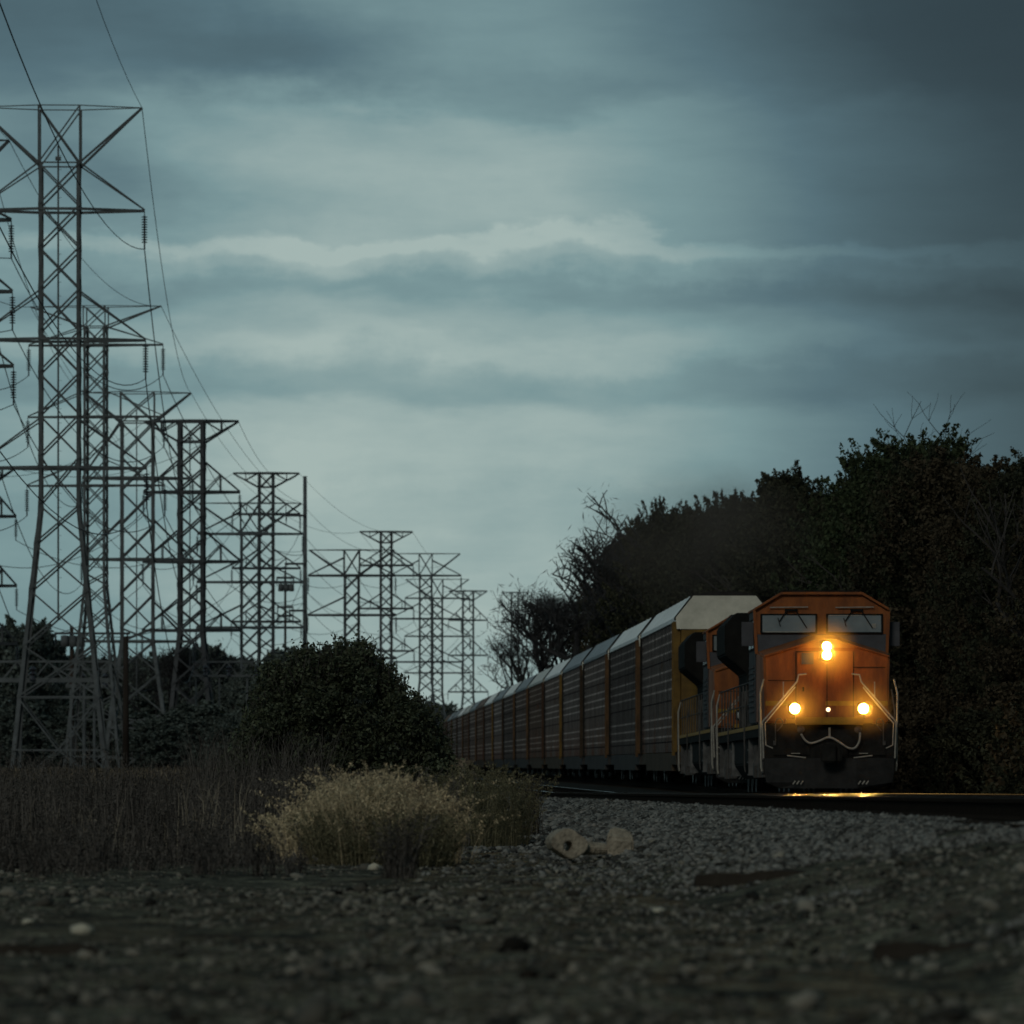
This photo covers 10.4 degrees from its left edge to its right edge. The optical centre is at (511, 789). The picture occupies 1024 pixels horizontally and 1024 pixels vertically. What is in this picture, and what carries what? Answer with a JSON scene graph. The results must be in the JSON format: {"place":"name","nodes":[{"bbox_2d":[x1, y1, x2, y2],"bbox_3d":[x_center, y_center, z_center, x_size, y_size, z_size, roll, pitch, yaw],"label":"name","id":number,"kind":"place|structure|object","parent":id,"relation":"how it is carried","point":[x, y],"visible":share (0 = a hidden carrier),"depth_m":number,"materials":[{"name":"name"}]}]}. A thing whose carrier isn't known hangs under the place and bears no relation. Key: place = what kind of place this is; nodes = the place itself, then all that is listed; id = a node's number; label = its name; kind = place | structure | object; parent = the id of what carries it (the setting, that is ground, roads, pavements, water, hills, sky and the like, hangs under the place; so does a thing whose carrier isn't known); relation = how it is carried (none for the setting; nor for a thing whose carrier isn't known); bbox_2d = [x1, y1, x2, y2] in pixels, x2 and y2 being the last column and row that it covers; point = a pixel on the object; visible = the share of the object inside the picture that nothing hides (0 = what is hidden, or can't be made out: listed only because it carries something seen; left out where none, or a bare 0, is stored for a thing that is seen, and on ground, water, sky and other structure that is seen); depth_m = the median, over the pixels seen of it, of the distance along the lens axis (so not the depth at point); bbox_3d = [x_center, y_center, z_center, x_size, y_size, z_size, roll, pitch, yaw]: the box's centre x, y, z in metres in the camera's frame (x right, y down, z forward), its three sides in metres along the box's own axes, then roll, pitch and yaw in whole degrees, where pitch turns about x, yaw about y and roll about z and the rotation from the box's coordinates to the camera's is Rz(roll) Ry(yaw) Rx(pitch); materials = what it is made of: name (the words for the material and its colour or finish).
{"place":"outdoors","nodes":[
{"label":"outdoors","id":0,"kind":"place"},
{"bbox_2d":[0,770,1023,1023],"bbox_3d":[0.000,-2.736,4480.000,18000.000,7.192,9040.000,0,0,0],"label":"ground","id":1,"kind":"structure","parent":0,"point":[840,984],"depth_m":24.92,"materials":[{"name":"grey gravel"}]},
{"bbox_2d":[0,139,16,403],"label":"lattice tower","id":2,"kind":"structure","parent":1,"relation":"on","point":[7,219],"depth_m":300.21,"materials":[{"name":"metal"}]},
{"bbox_2d":[0,470,18,765],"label":"lattice tower","id":3,"kind":"structure","parent":1,"relation":"on","point":[2,585],"depth_m":479.77,"materials":[{"name":"metal"}]},
{"bbox_2d":[0,705,64,768],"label":"tree","id":4,"kind":"object","parent":1,"relation":"on","point":[30,732],"visible":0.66,"depth_m":476.35,"materials":[{"name":"green plant"}]},
{"bbox_2d":[0,614,92,767],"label":"tree","id":5,"kind":"object","parent":1,"relation":"on","point":[43,646],"visible":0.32,"depth_m":498.55,"materials":[{"name":"green plant"}]},
{"bbox_2d":[0,942,115,954],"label":"old timber","id":6,"kind":"object","parent":1,"relation":"on","point":[61,948],"visible":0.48,"depth_m":24.54,"materials":[{"name":"brown wood"}]},
{"bbox_2d":[0,660,122,769],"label":"portal frame","id":7,"kind":"object","parent":1,"relation":"on","point":[33,678],"visible":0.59,"depth_m":359.95,"materials":[{"name":"metal"}]},
{"bbox_2d":[0,104,149,772],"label":"lattice tower","id":8,"kind":"structure","parent":1,"relation":"on","point":[41,339],"depth_m":298.95,"materials":[{"name":"metal"}]},
{"bbox_2d":[0,3,144,249],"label":"power line","id":9,"kind":"object","parent":8,"relation":"attached to","point":[49,124],"visible":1,"depth_m":197.46,"materials":[{"name":"metal"}]},
{"bbox_2d":[144,250,191,506],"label":"power line","id":10,"kind":"object","parent":8,"relation":"attached to","point":[158,372],"visible":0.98,"depth_m":333.63,"materials":[{"name":"metal"}]},
{"bbox_2d":[33,700,129,768],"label":"tree","id":11,"kind":"object","parent":1,"relation":"on","point":[60,734],"visible":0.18,"depth_m":487.45,"materials":[{"name":"green plant"}]},
{"bbox_2d":[54,626,129,752],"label":"utility pole","id":12,"kind":"object","parent":1,"relation":"on","point":[70,641],"visible":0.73,"depth_m":419.75,"materials":[{"name":"brown wood"}]},
{"bbox_2d":[39,699,146,767],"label":"tree","id":13,"kind":"object","parent":1,"relation":"on","point":[105,722],"visible":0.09,"depth_m":490.07,"materials":[{"name":"green plant"}]},
{"bbox_2d":[65,668,121,766],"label":"portal frame","id":14,"kind":"object","parent":1,"relation":"on","point":[69,686],"visible":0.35,"depth_m":399.90,"materials":[{"name":"metal"}]},
{"bbox_2d":[25,305,166,768],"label":"lattice tower","id":15,"kind":"structure","parent":1,"relation":"on","point":[86,418],"depth_m":382.50,"materials":[{"name":"metal"}]},
{"bbox_2d":[89,709,153,769],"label":"tree","id":16,"kind":"object","parent":1,"relation":"on","point":[135,716],"visible":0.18,"depth_m":479.40,"materials":[{"name":"green plant"}]},
{"bbox_2d":[122,636,128,769],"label":"utility pole","id":17,"kind":"object","parent":1,"relation":"on","point":[125,746],"visible":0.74,"depth_m":319.86,"materials":[{"name":"brown wood"}]},
{"bbox_2d":[79,391,195,767],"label":"lattice tower","id":18,"kind":"structure","parent":1,"relation":"on","point":[121,521],"depth_m":466.66,"materials":[{"name":"metal"}]},
{"bbox_2d":[107,663,182,768],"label":"tree","id":19,"kind":"object","parent":1,"relation":"on","point":[147,706],"visible":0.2,"depth_m":540.48,"materials":[{"name":"green plant"}]},
{"bbox_2d":[113,716,198,768],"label":"tree","id":20,"kind":"object","parent":1,"relation":"on","point":[150,728],"visible":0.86,"depth_m":445.11,"materials":[{"name":"green plant"}]},
{"bbox_2d":[0,733,312,861],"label":"weed field","id":21,"kind":"structure","parent":1,"relation":"on","point":[158,802],"depth_m":60.23,"materials":[{"name":"plant"}]},
{"bbox_2d":[0,806,317,879],"bbox_3d":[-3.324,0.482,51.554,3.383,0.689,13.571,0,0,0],"label":"weed tufts","id":22,"kind":"object","parent":1,"relation":"on","point":[203,859],"visible":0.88,"depth_m":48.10,"materials":[{"name":"green plant"}]},
{"bbox_2d":[79,637,250,714],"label":"tree","id":23,"kind":"object","parent":1,"relation":"on","point":[167,669],"visible":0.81,"depth_m":498.67,"materials":[{"name":"green plant"}]},
{"bbox_2d":[129,700,234,769],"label":"tree","id":24,"kind":"object","parent":1,"relation":"on","point":[200,717],"visible":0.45,"depth_m":461.32,"materials":[{"name":"green plant"}]},
{"bbox_2d":[159,643,220,763],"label":"tree","id":25,"kind":"object","parent":1,"relation":"on","point":[199,683],"visible":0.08,"depth_m":613.38,"materials":[{"name":"green plant"}]},
{"bbox_2d":[140,419,242,758],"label":"lattice tower","id":26,"kind":"structure","parent":1,"relation":"on","point":[202,492],"depth_m":493.87,"materials":[{"name":"metal"}]},
{"bbox_2d":[163,777,251,857],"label":"pale stems","id":27,"kind":"object","parent":1,"relation":"on","point":[203,804],"visible":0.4,"depth_m":56.69,"materials":[{"name":"brown plant"}]},
{"bbox_2d":[193,666,234,711],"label":"tree","id":28,"kind":"object","parent":1,"relation":"on","point":[216,690],"visible":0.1,"depth_m":593.52,"materials":[{"name":"green plant"}]},
{"bbox_2d":[191,661,260,715],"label":"portal frame","id":29,"kind":"object","parent":1,"relation":"on","point":[205,667],"visible":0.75,"depth_m":479.87,"materials":[{"name":"metal"}]},
{"bbox_2d":[190,716,274,767],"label":"tree","id":30,"kind":"object","parent":1,"relation":"on","point":[225,725],"visible":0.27,"depth_m":442.68,"materials":[{"name":"green plant"}]},
{"bbox_2d":[213,663,251,716],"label":"tree","id":31,"kind":"object","parent":1,"relation":"on","point":[224,702],"visible":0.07,"depth_m":554.82,"materials":[{"name":"green plant"}]},
{"bbox_2d":[1,753,480,795],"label":"field grass","id":32,"kind":"structure","parent":1,"relation":"on","point":[460,762],"depth_m":183.40,"materials":[{"name":"plant"}]},
{"bbox_2d":[194,502,305,669],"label":"lattice tower","id":33,"kind":"structure","parent":1,"relation":"on","point":[241,533],"depth_m":559.22,"materials":[{"name":"metal"}]},
{"bbox_2d":[222,658,291,721],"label":"tree","id":34,"kind":"object","parent":1,"relation":"on","point":[239,683],"visible":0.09,"depth_m":542.68,"materials":[{"name":"green plant"}]},
{"bbox_2d":[176,723,346,825],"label":"weed field","id":35,"kind":"structure","parent":1,"relation":"on","point":[217,774],"depth_m":79.28,"materials":[{"name":"plant"}]},
{"bbox_2d":[230,472,301,663],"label":"lattice tower","id":36,"kind":"structure","parent":1,"relation":"on","point":[273,513],"depth_m":696.03,"materials":[{"name":"metal"}]},
{"bbox_2d":[276,570,293,651],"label":"utility pole","id":37,"kind":"object","parent":1,"relation":"on","point":[285,588],"visible":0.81,"depth_m":639.73,"materials":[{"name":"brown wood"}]},
{"bbox_2d":[285,476,306,647],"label":"utility pole","id":38,"kind":"object","parent":1,"relation":"on","point":[304,563],"visible":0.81,"depth_m":599.80,"materials":[{"name":"metal"}]},
{"bbox_2d":[209,629,464,796],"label":"leafy shrub","id":39,"kind":"object","parent":1,"relation":"on","point":[338,676],"visible":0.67,"depth_m":85.36,"materials":[{"name":"green plant"}]},
{"bbox_2d":[307,549,397,764],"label":"lattice tower","id":40,"kind":"structure","parent":1,"relation":"on","point":[358,615],"depth_m":639.32,"materials":[{"name":"metal"}]},
{"bbox_2d":[229,762,475,851],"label":"weed field","id":41,"kind":"structure","parent":1,"relation":"on","point":[309,783],"depth_m":66.87,"materials":[{"name":"plant"}]},
{"bbox_2d":[238,759,525,865],"bbox_3d":[-1.230,0.243,52.927,2.729,1.072,2.835,0,0,0],"label":"golden weed","id":42,"kind":"object","parent":1,"relation":"on","point":[351,800],"visible":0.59,"depth_m":52.62,"materials":[{"name":"beige plant"}]},
{"bbox_2d":[281,805,485,866],"bbox_3d":[-1.190,0.470,52.223,1.921,0.656,1.553,0,0,0],"label":"green weed","id":43,"kind":"object","parent":1,"relation":"on","point":[434,855],"visible":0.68,"depth_m":51.90,"materials":[{"name":"green plant"}]},
{"bbox_2d":[359,531,414,748],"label":"lattice tower","id":44,"kind":"structure","parent":1,"relation":"on","point":[391,565],"depth_m":876.06,"materials":[{"name":"metal"}]},
{"bbox_2d":[344,808,449,878],"bbox_3d":[-0.880,0.466,44.908,0.630,0.649,0.742,0,0,37],"label":"weed","id":45,"kind":"object","parent":1,"relation":"on","point":[402,868],"visible":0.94,"depth_m":44.91,"materials":[{"name":"green plant"}]},
{"bbox_2d":[389,553,462,724],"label":"lattice tower","id":46,"kind":"structure","parent":1,"relation":"on","point":[431,576],"depth_m":759.16,"materials":[{"name":"metal"}]},
{"bbox_2d":[403,579,471,724],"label":"lattice tower","id":47,"kind":"structure","parent":1,"relation":"on","point":[441,635],"depth_m":819.35,"materials":[{"name":"metal"}]},
{"bbox_2d":[447,590,488,708],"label":"lattice tower","id":48,"kind":"structure","parent":1,"relation":"on","point":[463,692],"depth_m":1248.72,"materials":[{"name":"metal"}]},
{"bbox_2d":[411,761,560,846],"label":"olive weed","id":49,"kind":"object","parent":1,"relation":"on","point":[501,831],"visible":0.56,"depth_m":69.29,"materials":[{"name":"green plant"}]},
{"bbox_2d":[484,594,557,774],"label":"bare tree","id":50,"kind":"object","parent":1,"relation":"on","point":[528,672],"visible":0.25,"depth_m":429.00,"materials":[{"name":"brown plant"}]},
{"bbox_2d":[517,772,547,834],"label":"thin weed","id":51,"kind":"object","parent":1,"relation":"on","point":[535,811],"visible":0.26,"depth_m":75.85,"materials":[{"name":"green plant"}]},
{"bbox_2d":[478,574,588,774],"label":"bare tree","id":52,"kind":"object","parent":1,"relation":"on","point":[541,662],"visible":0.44,"depth_m":399.32,"materials":[{"name":"brown plant"}]},
{"bbox_2d":[545,827,633,858],"bbox_3d":[0.760,0.503,53.523,0.863,0.304,0.341,0,0,-13],"label":"concrete chunk","id":53,"kind":"object","parent":1,"relation":"on","point":[620,840],"visible":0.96,"depth_m":53.42,"materials":[{"name":"beige concrete"}]},
{"bbox_2d":[492,483,688,775],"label":"bare tree","id":54,"kind":"object","parent":1,"relation":"on","point":[595,563],"visible":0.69,"depth_m":333.85,"materials":[{"name":"brown plant"}]},
{"bbox_2d":[567,519,664,652],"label":"woodland tree","id":55,"kind":"object","parent":1,"relation":"on","point":[598,625],"visible":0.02,"depth_m":346.78,"materials":[{"name":"green plant"}]},
{"bbox_2d":[587,506,693,780],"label":"woodland tree","id":56,"kind":"object","parent":1,"relation":"on","point":[655,538],"visible":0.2,"depth_m":314.16,"materials":[{"name":"green plant"}]},
{"bbox_2d":[625,496,688,537],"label":"woodland tree","id":57,"kind":"object","parent":1,"relation":"on","point":[673,511],"visible":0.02,"depth_m":395.87,"materials":[{"name":"green plant"}]},
{"bbox_2d":[628,505,713,619],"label":"woodland tree","id":58,"kind":"object","parent":1,"relation":"on","point":[668,560],"visible":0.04,"depth_m":300.29,"materials":[{"name":"green plant"}]},
{"bbox_2d":[359,791,1023,954],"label":"ballast stones","id":59,"kind":"object","parent":1,"relation":"on","point":[673,828],"visible":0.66,"depth_m":47.27,"materials":[{"name":"grey gravel"}]},
{"bbox_2d":[636,487,758,622],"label":"woodland tree","id":60,"kind":"object","parent":1,"relation":"on","point":[701,522],"visible":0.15,"depth_m":259.77,"materials":[{"name":"green plant"}]},
{"bbox_2d":[665,494,777,605],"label":"woodland tree","id":61,"kind":"object","parent":1,"relation":"on","point":[733,519],"visible":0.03,"depth_m":258.37,"materials":[{"name":"green plant"}]},
{"bbox_2d":[474,778,1023,828],"bbox_3d":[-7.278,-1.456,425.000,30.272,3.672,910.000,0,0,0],"label":"railway track","id":62,"kind":"structure","parent":1,"relation":"on","point":[1002,810],"depth_m":56.59,"materials":[{"name":"metal"}]},
{"bbox_2d":[693,869,806,886],"bbox_3d":[1.696,0.588,37.500,0.967,0.120,0.222,0,0,-6],"label":"old timber","id":63,"kind":"object","parent":1,"relation":"on","point":[718,880],"visible":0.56,"depth_m":37.40,"materials":[{"name":"brown wood"}]},
{"bbox_2d":[479,772,1023,795],"bbox_3d":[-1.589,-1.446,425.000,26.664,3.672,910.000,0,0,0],"label":"railway track","id":64,"kind":"structure","parent":1,"relation":"on","point":[678,787],"depth_m":189.20,"materials":[{"name":"metal"}]},
{"bbox_2d":[457,707,482,769],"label":"auto rack car","id":65,"kind":"object","parent":64,"relation":"on","point":[460,733],"visible":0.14,"depth_m":518.68,"materials":[{"name":"metal"}]},
{"bbox_2d":[463,703,478,771],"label":"auto rack car","id":66,"kind":"object","parent":64,"relation":"on","point":[466,733],"visible":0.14,"depth_m":493.08,"materials":[{"name":"metal"}]},
{"bbox_2d":[469,699,485,772],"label":"auto rack car","id":67,"kind":"object","parent":64,"relation":"on","point":[472,733],"visible":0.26,"depth_m":470.00,"materials":[{"name":"metal"}]},
{"bbox_2d":[476,696,511,772],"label":"auto rack car","id":68,"kind":"object","parent":64,"relation":"on","point":[480,735],"visible":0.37,"depth_m":443.10,"materials":[{"name":"metal"}]},
{"bbox_2d":[484,692,523,771],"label":"auto rack car","id":69,"kind":"object","parent":64,"relation":"on","point":[488,730],"visible":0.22,"depth_m":418.71,"materials":[{"name":"metal"}]},
{"bbox_2d":[493,686,536,773],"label":"auto rack car","id":70,"kind":"object","parent":64,"relation":"on","point":[498,760],"visible":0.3,"depth_m":391.90,"materials":[{"name":"metal"}]},
{"bbox_2d":[503,681,549,774],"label":"auto rack car","id":71,"kind":"object","parent":64,"relation":"on","point":[509,725],"visible":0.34,"depth_m":366.30,"materials":[{"name":"metal"}]},
{"bbox_2d":[515,674,566,774],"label":"auto rack car","id":72,"kind":"object","parent":64,"relation":"on","point":[521,724],"visible":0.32,"depth_m":340.69,"materials":[{"name":"metal"}]},
{"bbox_2d":[528,666,584,775],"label":"auto rack car","id":73,"kind":"object","parent":64,"relation":"on","point":[536,759],"visible":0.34,"depth_m":315.10,"materials":[{"name":"metal"}]},
{"bbox_2d":[544,657,594,776],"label":"auto rack car","id":74,"kind":"object","parent":64,"relation":"on","point":[554,760],"visible":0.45,"depth_m":289.52,"materials":[{"name":"metal"}]},
{"bbox_2d":[562,646,629,778],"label":"auto rack car","id":75,"kind":"object","parent":64,"relation":"on","point":[572,714],"visible":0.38,"depth_m":263.89,"materials":[{"name":"metal"}]},
{"bbox_2d":[583,633,662,779],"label":"auto rack car","id":76,"kind":"object","parent":64,"relation":"on","point":[596,708],"visible":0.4,"depth_m":237.10,"materials":[{"name":"metal"}]},
{"bbox_2d":[608,616,704,781],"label":"auto rack car","id":77,"kind":"object","parent":64,"relation":"on","point":[624,701],"visible":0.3,"depth_m":211.84,"materials":[{"name":"metal"}]},
{"bbox_2d":[640,592,762,783],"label":"auto rack car","id":78,"kind":"object","parent":64,"relation":"on","point":[666,686],"visible":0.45,"depth_m":180.72,"materials":[{"name":"metal"}]},
{"bbox_2d":[677,615,766,787],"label":"locomotive","id":79,"kind":"object","parent":64,"relation":"on","point":[706,671],"visible":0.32,"depth_m":157.41,"materials":[{"name":"metal"}]},
{"bbox_2d":[715,590,899,792],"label":"locomotive","id":80,"kind":"object","parent":64,"relation":"on","point":[810,669],"visible":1,"depth_m":129.86,"materials":[{"name":"metal"}]},
{"bbox_2d":[709,460,815,601],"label":"woodland tree","id":81,"kind":"object","parent":1,"relation":"on","point":[782,480],"visible":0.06,"depth_m":250.09,"materials":[{"name":"green plant"}]},
{"bbox_2d":[691,470,834,601],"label":"woodland tree","id":82,"kind":"object","parent":1,"relation":"on","point":[766,526],"visible":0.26,"depth_m":225.25,"materials":[{"name":"green plant"}]},
{"bbox_2d":[750,488,837,597],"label":"woodland tree","id":83,"kind":"object","parent":1,"relation":"on","point":[789,541],"visible":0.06,"depth_m":223.90,"materials":[{"name":"green plant"}]},
{"bbox_2d":[774,485,849,593],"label":"woodland tree","id":84,"kind":"object","parent":1,"relation":"on","point":[823,519],"visible":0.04,"depth_m":202.34,"materials":[{"name":"green plant"}]},
{"bbox_2d":[769,438,958,689],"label":"woodland tree","id":85,"kind":"object","parent":1,"relation":"on","point":[811,524],"visible":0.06,"depth_m":186.55,"materials":[{"name":"green plant"}]},
{"bbox_2d":[803,440,978,790],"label":"woodland tree","id":86,"kind":"object","parent":1,"relation":"on","point":[880,504],"visible":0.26,"depth_m":172.82,"materials":[{"name":"green plant"}]},
{"bbox_2d":[795,422,998,695],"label":"woodland tree","id":87,"kind":"object","parent":1,"relation":"on","point":[958,447],"visible":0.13,"depth_m":182.09,"materials":[{"name":"green plant"}]},
{"bbox_2d":[877,688,939,792],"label":"edge shrub","id":88,"kind":"object","parent":1,"relation":"on","point":[904,704],"visible":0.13,"depth_m":160.49,"materials":[{"name":"green plant"}]},
{"bbox_2d":[871,940,986,959],"bbox_3d":[1.801,0.675,23.302,0.618,0.100,0.202,0,0,-6],"label":"old timber","id":89,"kind":"object","parent":1,"relation":"on","point":[896,950],"visible":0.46,"depth_m":23.22,"materials":[{"name":"brown wood"}]},
{"bbox_2d":[846,445,1023,698],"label":"woodland tree","id":90,"kind":"object","parent":1,"relation":"on","point":[938,475],"visible":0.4,"depth_m":171.41,"materials":[{"name":"green plant"}]},
{"bbox_2d":[886,688,985,792],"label":"edge shrub","id":91,"kind":"object","parent":1,"relation":"on","point":[940,708],"visible":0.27,"depth_m":146.41,"materials":[{"name":"green plant"}]},
{"bbox_2d":[905,705,1021,793],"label":"edge shrub","id":92,"kind":"object","parent":1,"relation":"on","point":[944,740],"visible":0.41,"depth_m":134.75,"materials":[{"name":"green plant"}]},
{"bbox_2d":[910,454,1023,792],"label":"woodland tree","id":93,"kind":"object","parent":1,"relation":"on","point":[953,532],"visible":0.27,"depth_m":158.88,"materials":[{"name":"green plant"}]},
{"bbox_2d":[913,458,1023,788],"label":"woodland tree","id":94,"kind":"object","parent":1,"relation":"on","point":[970,580],"visible":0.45,"depth_m":151.81,"materials":[{"name":"green plant"}]},
{"bbox_2d":[939,682,1023,791],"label":"edge shrub","id":95,"kind":"object","parent":1,"relation":"on","point":[1006,692],"visible":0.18,"depth_m":137.19,"materials":[{"name":"green plant"}]},
{"bbox_2d":[942,467,1023,703],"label":"woodland tree","id":96,"kind":"object","parent":1,"relation":"on","point":[1004,660],"visible":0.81,"depth_m":143.58,"materials":[{"name":"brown plant"}]},
{"bbox_2d":[955,687,1023,793],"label":"edge shrub","id":97,"kind":"object","parent":1,"relation":"on","point":[997,768],"visible":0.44,"depth_m":122.54,"materials":[{"name":"green plant"}]},
{"bbox_2d":[983,695,1023,788],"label":"edge shrub","id":98,"kind":"object","parent":1,"relation":"on","point":[1010,714],"visible":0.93,"depth_m":117.39,"materials":[{"name":"green plant"}]},
{"bbox_2d":[0,0,1023,710],"label":"sky","id":99,"kind":"structure","parent":0,"point":[458,270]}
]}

